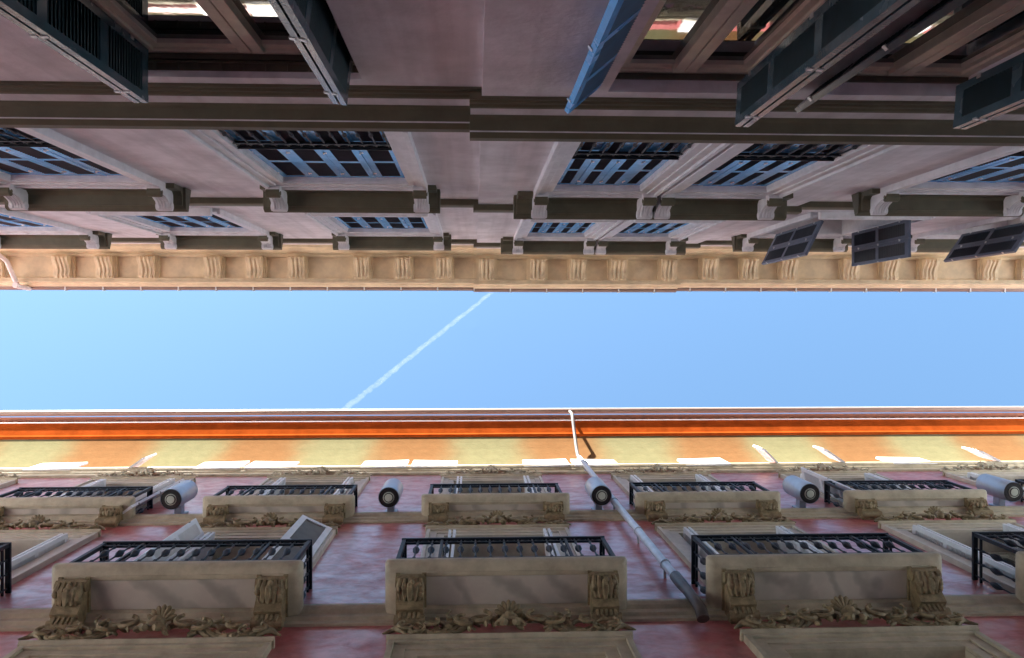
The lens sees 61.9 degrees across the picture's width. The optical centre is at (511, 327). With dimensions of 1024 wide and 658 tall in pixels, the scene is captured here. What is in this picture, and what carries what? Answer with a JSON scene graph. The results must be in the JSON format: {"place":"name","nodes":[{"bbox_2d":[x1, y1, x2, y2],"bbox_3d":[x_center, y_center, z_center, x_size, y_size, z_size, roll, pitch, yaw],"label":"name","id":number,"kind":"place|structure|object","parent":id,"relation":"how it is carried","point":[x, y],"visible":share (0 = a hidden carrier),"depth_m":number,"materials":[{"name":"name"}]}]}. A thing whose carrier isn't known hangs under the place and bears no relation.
{"place":"outdoors","nodes":[
{"label":"outdoors","id":0,"kind":"place"},
{"bbox_2d":[0,0,1023,292],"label":"apartment building","id":1,"kind":"structure","parent":0,"point":[582,146],"depth_m":7.17,"materials":[{"name":"paint"}]},
{"bbox_2d":[0,254,31,290],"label":"rainwater pipe","id":2,"kind":"object","parent":1,"relation":"attached to","point":[15,283],"visible":1,"depth_m":15.99,"materials":[{"name":"metal"}]},
{"bbox_2d":[0,207,111,248],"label":"window","id":3,"kind":"structure","parent":1,"relation":"in","point":[18,230],"depth_m":13.76,"materials":[{"name":"stone"}]},
{"bbox_2d":[0,128,190,211],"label":"window","id":4,"kind":"structure","parent":1,"relation":"in","point":[42,169],"depth_m":8.98,"materials":[{"name":"stone"}]},
{"bbox_2d":[0,0,358,105],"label":"window","id":5,"kind":"structure","parent":1,"relation":"in","point":[117,42],"depth_m":4.76,"materials":[{"name":"beige paint"}]},
{"bbox_2d":[86,208,282,249],"bbox_3d":[-4.758,-1.617,12.688,1.970,3.254,0.665,0,-90,-3],"label":"window","id":6,"kind":"structure","parent":1,"relation":"in","point":[198,228],"depth_m":13.62,"materials":[{"name":"stone"}]},
{"bbox_2d":[178,129,440,213],"bbox_3d":[-1.730,-1.617,8.078,1.970,3.374,0.665,0,-90,-3],"label":"window","id":7,"kind":"structure","parent":1,"relation":"in","point":[295,171],"depth_m":8.45,"materials":[{"name":"stone"}]},
{"bbox_2d":[304,213,450,250],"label":"window","id":8,"kind":"structure","parent":1,"relation":"in","point":[350,231],"depth_m":13.76,"materials":[{"name":"stone"}]},
{"bbox_2d":[512,219,623,254],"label":"window","id":9,"kind":"structure","parent":1,"relation":"in","point":[588,231],"depth_m":13.38,"materials":[{"name":"stone"}]},
{"bbox_2d":[531,142,730,218],"bbox_3d":[0.967,-1.558,8.088,1.364,3.155,0.665,0,-90,-3],"label":"window","id":10,"kind":"structure","parent":1,"relation":"in","point":[643,171],"depth_m":8.18,"materials":[{"name":"stone"}]},
{"bbox_2d":[595,220,725,254],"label":"window","id":11,"kind":"structure","parent":1,"relation":"in","point":[671,231],"depth_m":13.39,"materials":[{"name":"stone"}]},
{"bbox_2d":[564,0,921,126],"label":"window","id":12,"kind":"structure","parent":1,"relation":"in","point":[773,48],"depth_m":4.59,"materials":[{"name":"beige paint"}]},
{"bbox_2d":[653,143,905,219],"bbox_3d":[2.355,-1.558,8.150,1.364,3.155,0.665,0,-90,-3],"label":"window","id":13,"kind":"structure","parent":1,"relation":"in","point":[769,173],"depth_m":8.24,"materials":[{"name":"stone"}]},
{"bbox_2d":[731,211,934,265],"bbox_3d":[4.832,-1.459,13.114,1.970,3.254,0.982,0,-90,-3],"label":"window","id":14,"kind":"structure","parent":1,"relation":"in","point":[874,239],"depth_m":12.86,"materials":[{"name":"wood"}]},
{"bbox_2d":[795,0,1023,129],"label":"window","id":15,"kind":"structure","parent":1,"relation":"in","point":[952,41],"depth_m":4.96,"materials":[{"name":"beige paint"}]},
{"bbox_2d":[851,146,1023,216],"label":"window","id":16,"kind":"structure","parent":1,"relation":"in","point":[990,183],"depth_m":9.51,"materials":[{"name":"stone"}]},
{"bbox_2d":[911,214,1023,261],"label":"window","id":17,"kind":"structure","parent":1,"relation":"in","point":[994,236],"depth_m":13.13,"materials":[{"name":"stone"}]},
{"bbox_2d":[0,406,1023,657],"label":"apartment building","id":18,"kind":"structure","parent":0,"point":[290,536],"depth_m":11.38,"materials":[{"name":"paint"}]},
{"bbox_2d":[0,472,20,488],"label":"window","id":19,"kind":"structure","parent":18,"relation":"in","point":[5,481],"depth_m":15.31,"materials":[{"name":"stone"}]},
{"bbox_2d":[0,514,105,588],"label":"window","id":20,"kind":"structure","parent":18,"relation":"in","point":[32,550],"depth_m":11.12,"materials":[{"name":"stone"}]},
{"bbox_2d":[25,462,87,469],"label":"window","id":21,"kind":"structure","parent":18,"relation":"in","point":[61,466],"depth_m":16.40,"materials":[{"name":"white paint"}]},
{"bbox_2d":[50,467,198,512],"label":"window","id":22,"kind":"structure","parent":18,"relation":"in","point":[161,480],"depth_m":15.29,"materials":[{"name":"stone"}]},
{"bbox_2d":[3,604,280,657],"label":"window","id":23,"kind":"structure","parent":18,"relation":"in","point":[246,643],"depth_m":7.39,"materials":[{"name":"beige stone"}]},
{"bbox_2d":[123,478,183,513],"bbox_3d":[-5.617,2.662,13.264,0.370,2.200,0.052,-36,-88,-2],"label":"window leaf","id":24,"kind":"structure","parent":18,"relation":"in","point":[159,493],"depth_m":12.99,"materials":[{"name":"white paint"}]},
{"bbox_2d":[133,518,204,560],"bbox_3d":[-4.034,2.616,9.881,0.052,2.600,0.270,-28,-89,-2],"label":"window leaf","id":25,"kind":"structure","parent":18,"relation":"in","point":[192,530],"depth_m":10.45,"materials":[{"name":"white paint"}]},
{"bbox_2d":[160,480,197,513],"bbox_3d":[-4.977,2.571,12.772,0.314,0.769,0.457,0,-90,-3],"label":"wall lamp","id":26,"kind":"object","parent":18,"relation":"attached to","point":[176,497],"visible":0.92,"depth_m":12.52,"materials":[{"name":"grey metal"}]},
{"bbox_2d":[128,453,249,468],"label":"window","id":27,"kind":"structure","parent":18,"relation":"in","point":[233,464],"depth_m":16.51,"materials":[{"name":"white paint"}]},
{"bbox_2d":[173,512,340,577],"bbox_3d":[-3.281,2.880,10.093,2.047,3.618,0.621,0,-90,-3],"label":"window","id":28,"kind":"structure","parent":18,"relation":"in","point":[237,530],"depth_m":11.37,"materials":[{"name":"stone"}]},
{"bbox_2d":[261,515,331,567],"bbox_3d":[-2.572,2.639,10.166,0.445,2.700,0.051,25,-91,-2],"label":"window leaf","id":29,"kind":"structure","parent":18,"relation":"in","point":[305,527],"depth_m":10.77,"materials":[{"name":"white paint"}]},
{"bbox_2d":[245,466,372,495],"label":"window","id":30,"kind":"structure","parent":18,"relation":"in","point":[342,477],"depth_m":15.43,"materials":[{"name":"stone"}]},
{"bbox_2d":[244,460,408,468],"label":"window","id":31,"kind":"structure","parent":18,"relation":"in","point":[390,462],"depth_m":16.64,"materials":[{"name":"white paint"}]},
{"bbox_2d":[378,478,402,511],"bbox_3d":[-1.830,2.571,12.912,0.314,0.769,0.457,0,-90,-3],"label":"wall lamp","id":32,"kind":"object","parent":18,"relation":"attached to","point":[390,493],"visible":0.98,"depth_m":12.55,"materials":[{"name":"grey metal"}]},
{"bbox_2d":[411,459,569,467],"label":"window","id":33,"kind":"structure","parent":18,"relation":"in","point":[544,461],"depth_m":16.77,"materials":[{"name":"white paint"}]},
{"bbox_2d":[438,465,547,493],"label":"window","id":34,"kind":"structure","parent":18,"relation":"in","point":[469,476],"depth_m":15.57,"materials":[{"name":"stone"}]},
{"bbox_2d":[420,510,579,557],"bbox_3d":[-0.134,2.880,10.233,2.047,3.618,0.621,0,-90,-3],"label":"window","id":35,"kind":"structure","parent":18,"relation":"in","point":[467,527],"depth_m":11.48,"materials":[{"name":"stone"}]},
{"bbox_2d":[382,600,641,657],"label":"window","id":36,"kind":"structure","parent":18,"relation":"in","point":[605,640],"depth_m":7.49,"materials":[{"name":"beige stone"}]},
{"bbox_2d":[585,477,611,509],"bbox_3d":[1.317,2.571,13.052,0.314,0.769,0.457,0,-90,-3],"label":"wall lamp","id":37,"kind":"object","parent":18,"relation":"attached to","point":[598,491],"visible":0.93,"depth_m":12.70,"materials":[{"name":"grey metal"}]},
{"bbox_2d":[568,410,709,622],"bbox_3d":[1.530,2.317,13.456,0.132,11.112,0.966,0,-90,-3],"label":"drainpipe","id":38,"kind":"object","parent":18,"relation":"attached to","point":[684,587],"visible":0.88,"depth_m":9.71,"materials":[{"name":"metal"}]},
{"bbox_2d":[570,458,730,465],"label":"window","id":39,"kind":"structure","parent":18,"relation":"in","point":[696,460],"depth_m":16.93,"materials":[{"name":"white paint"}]},
{"bbox_2d":[609,463,734,502],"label":"window","id":40,"kind":"structure","parent":18,"relation":"in","point":[622,478],"depth_m":15.66,"materials":[{"name":"stone"}]},
{"bbox_2d":[651,508,838,584],"bbox_3d":[3.012,2.880,10.373,2.047,3.618,0.621,0,-90,-3],"label":"window","id":41,"kind":"structure","parent":18,"relation":"in","point":[677,532],"depth_m":11.56,"materials":[{"name":"stone"}]},
{"bbox_2d":[753,445,844,462],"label":"window","id":42,"kind":"structure","parent":18,"relation":"in","point":[763,452],"depth_m":16.98,"materials":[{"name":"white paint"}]},
{"bbox_2d":[782,475,819,507],"bbox_3d":[4.464,2.571,13.192,0.314,0.769,0.457,0,-90,-3],"label":"wall lamp","id":43,"kind":"object","parent":18,"relation":"attached to","point":[803,492],"visible":0.94,"depth_m":12.95,"materials":[{"name":"grey metal"}]},
{"bbox_2d":[801,467,854,501],"bbox_3d":[5.173,2.600,13.893,0.052,2.200,0.310,-14,-89,-2],"label":"window leaf","id":44,"kind":"structure","parent":18,"relation":"in","point":[810,476],"depth_m":14.19,"materials":[{"name":"white paint"}]},
{"bbox_2d":[776,462,918,506],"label":"window","id":45,"kind":"structure","parent":18,"relation":"in","point":[843,474],"depth_m":15.94,"materials":[{"name":"stone"}]},
{"bbox_2d":[734,595,1022,657],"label":"window","id":46,"kind":"structure","parent":18,"relation":"in","point":[791,637],"depth_m":7.59,"materials":[{"name":"beige stone"}]},
{"bbox_2d":[876,446,1000,463],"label":"window","id":47,"kind":"structure","parent":18,"relation":"in","point":[982,454],"depth_m":17.17,"materials":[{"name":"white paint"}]},
{"bbox_2d":[874,506,1023,592],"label":"window","id":48,"kind":"structure","parent":18,"relation":"in","point":[952,539],"depth_m":11.66,"materials":[{"name":"stone"}]},
{"bbox_2d":[940,461,1023,499],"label":"window","id":49,"kind":"structure","parent":18,"relation":"in","point":[967,474],"depth_m":16.09,"materials":[{"name":"stone"}]},
{"bbox_2d":[976,474,1022,505],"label":"wall lamp","id":50,"kind":"object","parent":18,"relation":"attached to","point":[1000,490],"visible":0.87,"depth_m":13.17,"materials":[{"name":"grey metal"}]},
{"bbox_2d":[0,290,1023,416],"label":"sky","id":51,"kind":"structure","parent":0,"point":[60,349],"materials":[{"name":"blue"}]}
]}

